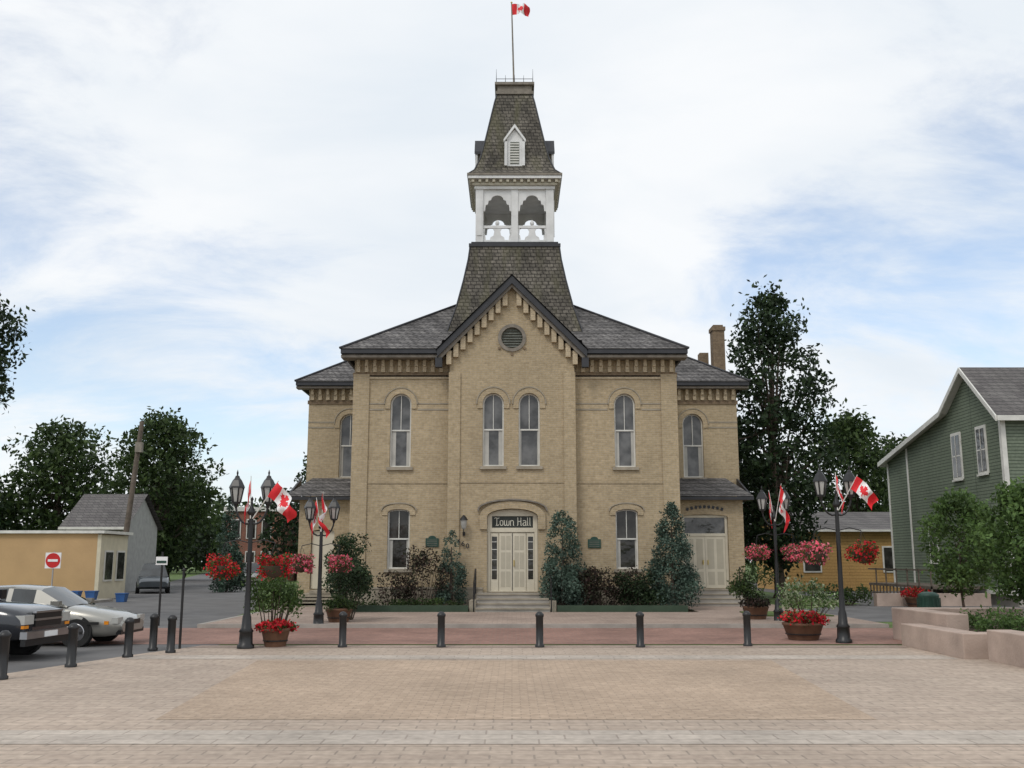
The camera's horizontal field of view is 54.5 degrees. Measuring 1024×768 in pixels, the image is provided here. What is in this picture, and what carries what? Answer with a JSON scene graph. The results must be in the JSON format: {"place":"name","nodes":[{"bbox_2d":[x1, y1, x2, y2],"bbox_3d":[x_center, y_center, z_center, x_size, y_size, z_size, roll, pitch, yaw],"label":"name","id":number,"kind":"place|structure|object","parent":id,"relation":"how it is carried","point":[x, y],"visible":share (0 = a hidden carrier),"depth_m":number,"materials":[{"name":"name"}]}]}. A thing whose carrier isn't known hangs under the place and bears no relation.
{"place":"outdoors","nodes":[
{"label":"outdoors","id":0,"kind":"place"},
{"bbox_2d":[94,599,112,602],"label":"pavement","id":1,"kind":"structure","parent":0,"point":[102,600],"depth_m":47.98,"materials":[{"name":"concrete"}]},
{"bbox_2d":[72,591,82,595],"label":"recycling box","id":2,"kind":"object","parent":1,"relation":"on","point":[79,593],"visible":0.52,"depth_m":47.22,"materials":[{"name":"blue plastic"}]},
{"bbox_2d":[84,591,98,599],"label":"recycling box","id":3,"kind":"object","parent":1,"relation":"on","point":[91,594],"visible":0.85,"depth_m":47.36,"materials":[{"name":"blue plastic"}]},
{"bbox_2d":[7,572,257,672],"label":"road","id":4,"kind":"structure","parent":0,"point":[202,603],"depth_m":39.15,"materials":[{"name":"grey asphalt"}]},
{"bbox_2d":[0,589,70,654],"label":"parked pickup truck","id":5,"kind":"object","parent":4,"relation":"on","point":[31,627],"visible":0.91,"depth_m":20.32,"materials":[{"name":"paint"}]},
{"bbox_2d":[45,552,61,585],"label":"no entry sign","id":6,"kind":"object","parent":4,"relation":"on","point":[52,560],"visible":0.92,"depth_m":42.25,"materials":[{"name":"red metal"}]},
{"bbox_2d":[0,584,144,646],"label":"parked sedan","id":7,"kind":"object","parent":4,"relation":"on","point":[89,617],"visible":0.64,"depth_m":23.51,"materials":[{"name":"silver metal"}]},
{"bbox_2d":[115,593,128,601],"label":"recycling box","id":8,"kind":"object","parent":4,"relation":"on","point":[121,597],"visible":1,"depth_m":47.73,"materials":[{"name":"blue plastic"}]},
{"bbox_2d":[123,421,143,537],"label":"utility pole","id":9,"kind":"object","parent":4,"relation":"on","point":[139,444],"visible":0.68,"depth_m":59.84,"materials":[{"name":"brown wood"}]},
{"bbox_2d":[135,563,169,593],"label":"parked van","id":10,"kind":"object","parent":4,"relation":"on","point":[148,577],"visible":0.98,"depth_m":60.13,"materials":[{"name":"paint"}]},
{"bbox_2d":[156,552,167,625],"bbox_3d":[-10.900,6.345,30.850,0.360,2.250,0.103,0,-10,0],"label":"parking sign","id":11,"kind":"object","parent":4,"relation":"on","point":[162,560],"visible":0.89,"depth_m":30.93,"materials":[{"name":"metal"}]},
{"bbox_2d":[208,496,245,592],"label":"spruce tree","id":12,"kind":"object","parent":4,"relation":"on","point":[237,555],"visible":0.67,"depth_m":62.89,"materials":[{"name":"green plant"}]},
{"bbox_2d":[239,562,265,585],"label":"parked van","id":13,"kind":"object","parent":4,"relation":"on","point":[255,565],"visible":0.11,"depth_m":77.56,"materials":[{"name":"silver metal"}]},
{"bbox_2d":[47,628,901,643],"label":"red paver road","id":14,"kind":"structure","parent":0,"point":[528,636],"depth_m":26.28,"materials":[{"name":"red brick"}]},
{"bbox_2d":[777,609,830,639],"bbox_3d":[7.424,6.107,25.386,1.239,0.775,1.369,0,-10,0],"label":"flower tub","id":15,"kind":"object","parent":14,"relation":"on","point":[804,625],"visible":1,"depth_m":24.98,"materials":[{"name":"brown wood"}]},
{"bbox_2d":[797,465,879,642],"bbox_3d":[8.114,4.149,24.581,1.983,4.350,0.989,0,-10,0],"label":"street lamp","id":16,"kind":"object","parent":14,"relation":"on","point":[816,553],"visible":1,"depth_m":24.57,"materials":[{"name":"black metal"}]},
{"bbox_2d":[0,645,1023,765],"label":"plaza","id":17,"kind":"structure","parent":0,"point":[118,693],"depth_m":12.42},
{"bbox_2d":[0,630,11,679],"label":"bollard","id":18,"kind":"object","parent":17,"relation":"on","point":[5,636],"visible":1,"depth_m":16.81,"materials":[{"name":"black metal"}]},
{"bbox_2d":[64,623,78,667],"bbox_3d":[-8.320,4.935,18.828,0.220,0.810,0.214,0,-10,0],"label":"bollard","id":19,"kind":"object","parent":17,"relation":"on","point":[73,628],"visible":1,"depth_m":18.77,"materials":[{"name":"black metal"}]},
{"bbox_2d":[122,617,134,657],"bbox_3d":[-7.970,5.266,20.699,0.220,0.810,0.214,0,-10,0],"label":"bollard","id":20,"kind":"object","parent":17,"relation":"on","point":[129,632],"visible":1,"depth_m":20.64,"materials":[{"name":"black metal"}]},
{"bbox_2d":[147,613,158,650],"bbox_3d":[-8.020,5.544,22.275,0.220,0.810,0.214,0,-10,0],"label":"bollard","id":21,"kind":"object","parent":17,"relation":"on","point":[154,617],"visible":1,"depth_m":22.21,"materials":[{"name":"black metal"}]},
{"bbox_2d":[165,615,176,652],"bbox_3d":[-7.420,5.440,21.684,0.220,0.810,0.214,0,-10,0],"label":"bollard","id":22,"kind":"object","parent":17,"relation":"on","point":[171,633],"visible":1,"depth_m":21.62,"materials":[{"name":"black metal"}]},
{"bbox_2d":[178,568,185,648],"bbox_3d":[-7.550,5.126,22.755,0.092,1.830,0.092,4,-11,-22],"label":"sign post","id":23,"kind":"object","parent":17,"relation":"on","point":[181,609],"visible":1,"depth_m":22.73,"materials":[{"name":"black metal"}]},
{"bbox_2d":[203,470,296,648],"bbox_3d":[-6.011,4.002,22.970,2.160,4.080,1.041,0,-10,0],"label":"street lamp","id":24,"kind":"object","parent":17,"relation":"on","point":[281,498],"visible":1,"depth_m":22.95,"materials":[{"name":"black metal"}]},
{"bbox_2d":[0,730,1023,743],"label":"plaza border band","id":25,"kind":"object","parent":17,"relation":"on","point":[511,736],"depth_m":11.31,"materials":[{"name":"beige stone"}]},
{"bbox_2d":[0,766,1023,767],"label":"plaza border band","id":26,"kind":"object","parent":17,"relation":"on","point":[511,766],"depth_m":9.67,"materials":[{"name":"beige stone"}]},
{"bbox_2d":[155,660,876,719],"bbox_3d":[0.050,4.886,16.247,10.300,0.001,7.500,0,-10,0],"label":"plaza inlay","id":27,"kind":"object","parent":17,"relation":"on","point":[514,690],"visible":1,"depth_m":15.11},
{"bbox_2d":[125,655,956,658],"bbox_3d":[0.600,5.661,20.629,17.000,0.001,0.800,0,-10,0],"label":"plaza border band","id":28,"kind":"object","parent":17,"relation":"on","point":[540,657],"visible":1,"depth_m":20.54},
{"bbox_2d":[187,645,907,647],"bbox_3d":[0.800,6.106,23.140,16.600,0.001,0.700,0,-10,0],"label":"plaza border band","id":29,"kind":"object","parent":17,"relation":"on","point":[571,646],"visible":1,"depth_m":23.15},
{"bbox_2d":[254,618,299,646],"bbox_3d":[-5.540,5.798,23.268,0.891,0.646,0.938,-4,-11,22],"label":"flower tub","id":30,"kind":"object","parent":29,"relation":"on","point":[275,633],"visible":1,"depth_m":23.02,"materials":[{"name":"brown ceramic"}]},
{"bbox_2d":[338,611,347,646],"bbox_3d":[-3.920,5.684,23.063,0.220,0.810,0.214,0,-10,0],"label":"bollard","id":31,"kind":"object","parent":29,"relation":"on","point":[343,615],"visible":1,"depth_m":23.00,"materials":[{"name":"black metal"}]},
{"bbox_2d":[436,611,445,646],"bbox_3d":[-1.640,5.684,23.063,0.220,0.810,0.214,0,-10,0],"label":"bollard","id":32,"kind":"object","parent":29,"relation":"on","point":[441,615],"visible":1,"depth_m":23.00,"materials":[{"name":"black metal"}]},
{"bbox_2d":[535,611,543,646],"bbox_3d":[0.640,5.684,23.063,0.220,0.810,0.214,0,-10,0],"label":"bollard","id":33,"kind":"object","parent":29,"relation":"on","point":[539,615],"visible":1,"depth_m":23.00,"materials":[{"name":"black metal"}]},
{"bbox_2d":[636,611,644,646],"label":"bollard","id":34,"kind":"object","parent":29,"relation":"on","point":[640,626],"visible":1,"depth_m":23.00,"materials":[{"name":"black metal"}]},
{"bbox_2d":[742,611,752,645],"bbox_3d":[5.520,5.736,23.358,0.220,0.810,0.214,0,-10,0],"label":"bollard","id":35,"kind":"object","parent":29,"relation":"on","point":[746,615],"visible":1,"depth_m":23.29,"materials":[{"name":"black metal"}]},
{"bbox_2d":[891,607,1023,667],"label":"planter wall","id":36,"kind":"structure","parent":17,"relation":"on","point":[948,631],"depth_m":21.72,"materials":[{"name":"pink concrete"}]},
{"bbox_2d":[959,604,1023,631],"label":"hedge","id":37,"kind":"object","parent":36,"relation":"in","point":[978,620],"visible":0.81,"depth_m":22.16,"materials":[{"name":"green plant"}]},
{"bbox_2d":[0,0,1023,561],"label":"sky","id":38,"kind":"structure","parent":0,"point":[203,202],"materials":[{"name":"white"}]},
{"bbox_2d":[169,562,901,644],"bbox_3d":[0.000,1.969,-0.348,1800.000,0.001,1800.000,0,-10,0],"label":"ground","id":39,"kind":"structure","parent":0,"point":[174,575],"depth_m":23.91,"materials":[{"name":"green plant"}]},
{"bbox_2d":[0,479,21,529],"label":"maple tree","id":40,"kind":"object","parent":39,"relation":"on","point":[5,508],"visible":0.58,"depth_m":79.94,"materials":[{"name":"green plant"}]},
{"bbox_2d":[0,293,35,413],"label":"maple tree","id":41,"kind":"object","parent":39,"relation":"on","point":[4,354],"visible":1,"depth_m":32.48,"materials":[{"name":"green plant"}]},
{"bbox_2d":[0,414,128,529],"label":"maple tree","id":42,"kind":"object","parent":39,"relation":"on","point":[68,445],"visible":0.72,"depth_m":81.72,"materials":[{"name":"green plant"}]},
{"bbox_2d":[0,530,132,598],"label":"orange shop","id":43,"kind":"structure","parent":39,"relation":"on","point":[93,560],"depth_m":51.27,"materials":[{"name":"paint"}]},
{"bbox_2d":[103,550,124,581],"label":"windows","id":44,"kind":"structure","parent":43,"relation":"in","point":[109,554],"depth_m":52.67,"materials":[{"name":"white paint"}]},
{"bbox_2d":[58,494,162,591],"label":"grey roof house","id":45,"kind":"structure","parent":39,"relation":"on","point":[106,512],"depth_m":65.28,"materials":[{"name":"grey paint"}]},
{"bbox_2d":[87,406,226,575],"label":"maple tree","id":46,"kind":"object","parent":39,"relation":"on","point":[171,430],"visible":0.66,"depth_m":73.64,"materials":[{"name":"green plant"}]},
{"bbox_2d":[136,469,220,580],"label":"maple tree","id":47,"kind":"object","parent":39,"relation":"on","point":[202,539],"visible":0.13,"depth_m":98.25,"materials":[{"name":"green plant"}]},
{"bbox_2d":[224,507,298,580],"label":"red brick building","id":48,"kind":"structure","parent":39,"relation":"on","point":[243,530],"depth_m":91.03,"materials":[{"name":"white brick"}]},
{"bbox_2d":[231,519,271,561],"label":"windows","id":49,"kind":"structure","parent":48,"relation":"in","point":[264,524],"depth_m":90.94,"materials":[{"name":"white paint"}]},
{"bbox_2d":[241,573,304,622],"bbox_3d":[-5.709,5.335,23.728,1.438,1.771,1.304,0,-10,0],"label":"flowering shrub","id":50,"kind":"object","parent":39,"relation":"on","point":[284,593],"visible":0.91,"depth_m":23.71,"materials":[{"name":"green plant"}]},
{"bbox_2d":[254,487,299,580],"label":"maple tree","id":51,"kind":"object","parent":39,"relation":"on","point":[277,525],"visible":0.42,"depth_m":82.21,"materials":[{"name":"green plant"}]},
{"bbox_2d":[291,452,306,541],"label":"maple tree","id":52,"kind":"object","parent":39,"relation":"on","point":[303,472],"visible":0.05,"depth_m":97.36,"materials":[{"name":"green plant"}]},
{"bbox_2d":[5,493,888,572],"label":"distant trees","id":53,"kind":"object","parent":39,"relation":"on","point":[217,522],"depth_m":148.08,"materials":[{"name":"green plant"}]},
{"bbox_2d":[281,1,753,611],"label":"town hall","id":54,"kind":"structure","parent":39,"relation":"on","point":[505,407],"depth_m":40.81,"materials":[{"name":"brick"}]},
{"bbox_2d":[336,414,351,478],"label":"window","id":55,"kind":"structure","parent":54,"relation":"in","point":[346,422],"depth_m":46.37,"materials":[{"name":"grey glass"}]},
{"bbox_2d":[384,509,411,571],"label":"window","id":56,"kind":"structure","parent":54,"relation":"in","point":[398,519],"depth_m":40.10,"materials":[{"name":"grey glass"}]},
{"bbox_2d":[386,394,412,469],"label":"window","id":57,"kind":"structure","parent":54,"relation":"in","point":[400,431],"depth_m":40.84,"materials":[{"name":"grey glass"}]},
{"bbox_2d":[480,394,505,468],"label":"window","id":58,"kind":"structure","parent":54,"relation":"in","point":[493,404],"depth_m":40.45,"materials":[{"name":"grey glass"}]},
{"bbox_2d":[487,509,537,591],"bbox_3d":[0.020,6.632,39.681,2.000,3.240,0.120,0,-10,0],"label":"front door","id":59,"kind":"structure","parent":54,"relation":"in","point":[512,551],"depth_m":39.65,"materials":[{"name":"beige paint"}]},
{"bbox_2d":[310,515,729,588],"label":"side doors","id":60,"kind":"structure","parent":54,"relation":"in","point":[708,534],"depth_m":43.15,"materials":[{"name":"beige paint"}]},
{"bbox_2d":[354,605,687,611],"bbox_3d":[0.100,8.541,38.069,12.840,0.240,2.450,0,-10,0],"label":"planting bed","id":61,"kind":"object","parent":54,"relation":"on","point":[560,608],"visible":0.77,"depth_m":36.87,"materials":[{"name":"soil"}]},
{"bbox_2d":[375,570,417,604],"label":"burgundy shrub","id":62,"kind":"object","parent":61,"relation":"on","point":[394,584],"visible":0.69,"depth_m":38.47,"materials":[{"name":"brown plant"}]},
{"bbox_2d":[350,596,463,604],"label":"hedge","id":63,"kind":"object","parent":61,"relation":"on","point":[417,602],"visible":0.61,"depth_m":37.32,"materials":[{"name":"green plant"}]},
{"bbox_2d":[390,545,452,604],"bbox_3d":[-3.458,7.390,38.287,2.444,2.448,1.347,0,-10,0],"label":"burgundy shrub","id":64,"kind":"object","parent":61,"relation":"on","point":[423,562],"visible":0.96,"depth_m":38.14,"materials":[{"name":"brown plant"}]},
{"bbox_2d":[431,530,468,604],"bbox_3d":[-2.373,7.157,38.536,1.446,3.005,1.364,0,-10,0],"label":"juniper shrub","id":65,"kind":"object","parent":61,"relation":"on","point":[459,578],"visible":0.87,"depth_m":38.40,"materials":[{"name":"green plant"}]},
{"bbox_2d":[538,510,591,605],"bbox_3d":[1.986,6.762,38.310,2.077,3.816,2.056,-6,-12,31],"label":"juniper shrub","id":66,"kind":"object","parent":61,"relation":"on","point":[562,578],"visible":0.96,"depth_m":38.03,"materials":[{"name":"green plant"}]},
{"bbox_2d":[571,564,646,604],"bbox_3d":[3.655,7.811,38.144,3.105,1.826,1.644,0,-10,0],"label":"dark shrub","id":67,"kind":"object","parent":61,"relation":"on","point":[593,579],"visible":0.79,"depth_m":37.92,"materials":[{"name":"green plant"}]},
{"bbox_2d":[613,568,669,604],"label":"dark shrub","id":68,"kind":"object","parent":61,"relation":"on","point":[641,589],"visible":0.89,"depth_m":37.49,"materials":[{"name":"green plant"}]},
{"bbox_2d":[641,501,705,609],"bbox_3d":[6.193,6.645,38.297,2.335,4.294,2.361,-7,-12,36],"label":"juniper shrub","id":69,"kind":"object","parent":61,"relation":"on","point":[684,573],"visible":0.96,"depth_m":37.93,"materials":[{"name":"green plant"}]},
{"bbox_2d":[516,394,542,468],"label":"window","id":70,"kind":"structure","parent":54,"relation":"in","point":[529,405],"depth_m":40.45,"materials":[{"name":"grey glass"}]},
{"bbox_2d":[613,394,638,469],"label":"window","id":71,"kind":"structure","parent":54,"relation":"in","point":[624,410],"depth_m":40.85,"materials":[{"name":"grey glass"}]},
{"bbox_2d":[614,509,641,571],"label":"window","id":72,"kind":"structure","parent":54,"relation":"in","point":[626,519],"depth_m":40.09,"materials":[{"name":"grey glass"}]},
{"bbox_2d":[682,414,706,478],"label":"window","id":73,"kind":"structure","parent":54,"relation":"in","point":[692,424],"depth_m":46.37,"materials":[{"name":"grey glass"}]},
{"bbox_2d":[739,452,802,568],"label":"maple tree","id":74,"kind":"object","parent":39,"relation":"on","point":[768,508],"visible":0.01,"depth_m":85.91,"materials":[{"name":"green plant"}]},
{"bbox_2d":[756,532,899,590],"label":"walls","id":75,"kind":"structure","parent":39,"relation":"on","point":[855,574],"depth_m":64.92,"materials":[{"name":"orange"}]},
{"bbox_2d":[748,512,890,531],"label":"roof","id":76,"kind":"structure","parent":75,"relation":"on","point":[871,521],"depth_m":66.91,"materials":[{"name":"concrete"}]},
{"bbox_2d":[803,546,892,571],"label":"windows","id":77,"kind":"structure","parent":75,"relation":"attached to","point":[887,557],"depth_m":64.86,"materials":[{"name":"white paint"}]},
{"bbox_2d":[787,397,891,511],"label":"maple tree","id":78,"kind":"object","parent":39,"relation":"on","point":[848,426],"visible":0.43,"depth_m":82.23,"materials":[{"name":"green plant"}]},
{"bbox_2d":[856,431,906,511],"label":"maple tree","id":79,"kind":"object","parent":39,"relation":"on","point":[894,442],"visible":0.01,"depth_m":91.78,"materials":[{"name":"green plant"}]},
{"bbox_2d":[916,592,940,606],"bbox_3d":[12.900,6.944,30.762,0.693,1.020,0.692,0,-10,0],"label":"litter bin","id":80,"kind":"object","parent":39,"relation":"on","point":[928,599],"visible":0.44,"depth_m":30.57,"materials":[{"name":"green paint"}]},
{"bbox_2d":[887,379,1023,606],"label":"walls","id":81,"kind":"structure","parent":39,"relation":"on","point":[930,467],"depth_m":49.81,"materials":[{"name":"wood"}]},
{"bbox_2d":[877,367,1023,466],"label":"roof","id":82,"kind":"structure","parent":81,"relation":"on","point":[998,392],"depth_m":46.28,"materials":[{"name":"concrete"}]},
{"bbox_2d":[915,486,1004,606],"bbox_3d":[12.796,4.976,28.553,2.398,4.245,2.534,-4,-11,20],"label":"young tree","id":83,"kind":"object","parent":39,"relation":"on","point":[961,567],"visible":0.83,"depth_m":28.39,"materials":[{"name":"green plant"}]},
{"bbox_2d":[959,476,1023,611],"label":"young tree","id":84,"kind":"object","parent":39,"relation":"on","point":[1011,504],"visible":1,"depth_m":23.81,"materials":[{"name":"green plant"}]},
{"bbox_2d":[197,604,888,627],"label":"pavement","id":85,"kind":"structure","parent":0,"point":[713,617],"depth_m":31.39,"materials":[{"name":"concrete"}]},
{"bbox_2d":[289,492,353,623],"bbox_3d":[-5.804,5.266,29.932,2.116,4.015,1.254,0,-10,0],"label":"street lamp","id":86,"kind":"object","parent":85,"relation":"on","point":[301,563],"visible":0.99,"depth_m":30.02,"materials":[{"name":"black metal"}]},
{"bbox_2d":[322,593,357,621],"bbox_3d":[-5.346,6.906,30.796,1.084,0.885,1.048,0,-10,0],"label":"flower tub","id":87,"kind":"object","parent":85,"relation":"on","point":[333,612],"visible":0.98,"depth_m":30.53,"materials":[{"name":"brown ceramic"}]},
{"bbox_2d":[323,553,374,619],"bbox_3d":[-5.244,6.492,31.997,1.779,2.116,1.401,0,-10,0],"label":"shrub","id":88,"kind":"object","parent":87,"relation":"in","point":[360,579],"visible":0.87,"depth_m":31.86,"materials":[{"name":"green plant"}]},
{"bbox_2d":[322,532,372,602],"bbox_3d":[-6.006,6.884,36.392,1.926,2.932,1.636,0,-10,0],"label":"evergreen shrub","id":89,"kind":"object","parent":85,"relation":"on","point":[345,542],"visible":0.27,"depth_m":36.26,"materials":[{"name":"green plant"}]},
{"bbox_2d":[726,561,774,610],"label":"shrub","id":90,"kind":"object","parent":85,"relation":"on","point":[743,585],"visible":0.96,"depth_m":32.31,"materials":[{"name":"green plant"}]},
{"bbox_2d":[738,593,771,619],"bbox_3d":[7.851,7.185,32.220,1.028,0.833,1.141,-4,-11,20],"label":"flower tub","id":91,"kind":"object","parent":85,"relation":"on","point":[758,609],"visible":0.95,"depth_m":31.90,"materials":[{"name":"brown ceramic"}]},
{"bbox_2d":[742,483,805,620],"bbox_3d":[8.416,5.386,31.659,2.045,4.381,1.064,0,-10,0],"label":"street lamp","id":92,"kind":"object","parent":85,"relation":"on","point":[756,553],"visible":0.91,"depth_m":31.67,"materials":[{"name":"black metal"}]},
{"bbox_2d":[739,611,833,615],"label":"lawn","id":93,"kind":"structure","parent":85,"relation":"on","point":[770,613],"depth_m":34.74,"materials":[{"name":"green plant"}]},
{"bbox_2d":[775,575,838,614],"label":"flowering shrub","id":94,"kind":"object","parent":85,"relation":"on","point":[798,589],"visible":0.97,"depth_m":30.26,"materials":[{"name":"green plant"}]},
{"bbox_2d":[751,593,858,604],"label":"lawn","id":95,"kind":"structure","parent":0,"point":[769,596],"depth_m":49.38,"materials":[{"name":"green plant"}]},
{"bbox_2d":[737,407,786,564],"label":"maple tree","id":96,"kind":"object","parent":95,"relation":"on","point":[746,517],"visible":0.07,"depth_m":56.88,"materials":[{"name":"green plant"}]},
{"bbox_2d":[725,275,853,597],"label":"maple tree","id":97,"kind":"object","parent":95,"relation":"on","point":[771,412],"visible":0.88,"depth_m":53.58,"materials":[{"name":"green plant"}]},
{"bbox_2d":[752,583,1023,621],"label":"asphalt driveway","id":98,"kind":"structure","parent":0,"point":[865,611],"depth_m":40.69,"materials":[{"name":"grey asphalt"}]},
{"bbox_2d":[813,583,872,605],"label":"hedge","id":99,"kind":"object","parent":98,"relation":"on","point":[847,595],"visible":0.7,"depth_m":44.15,"materials":[{"name":"green plant"}]},
{"bbox_2d":[899,586,930,606],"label":"flower tub","id":100,"kind":"object","parent":98,"relation":"on","point":[911,601],"visible":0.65,"depth_m":42.85,"materials":[{"name":"brown"}]},
{"bbox_2d":[873,593,991,605],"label":"wall","id":101,"kind":"structure","parent":98,"relation":"on","point":[897,599],"depth_m":43.62,"materials":[{"name":"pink concrete"}]},
{"bbox_2d":[868,420,1018,596],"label":"trim windows and deck","id":102,"kind":"structure","parent":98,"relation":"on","point":[981,452],"depth_m":47.79,"materials":[{"name":"white paint"}]}
]}

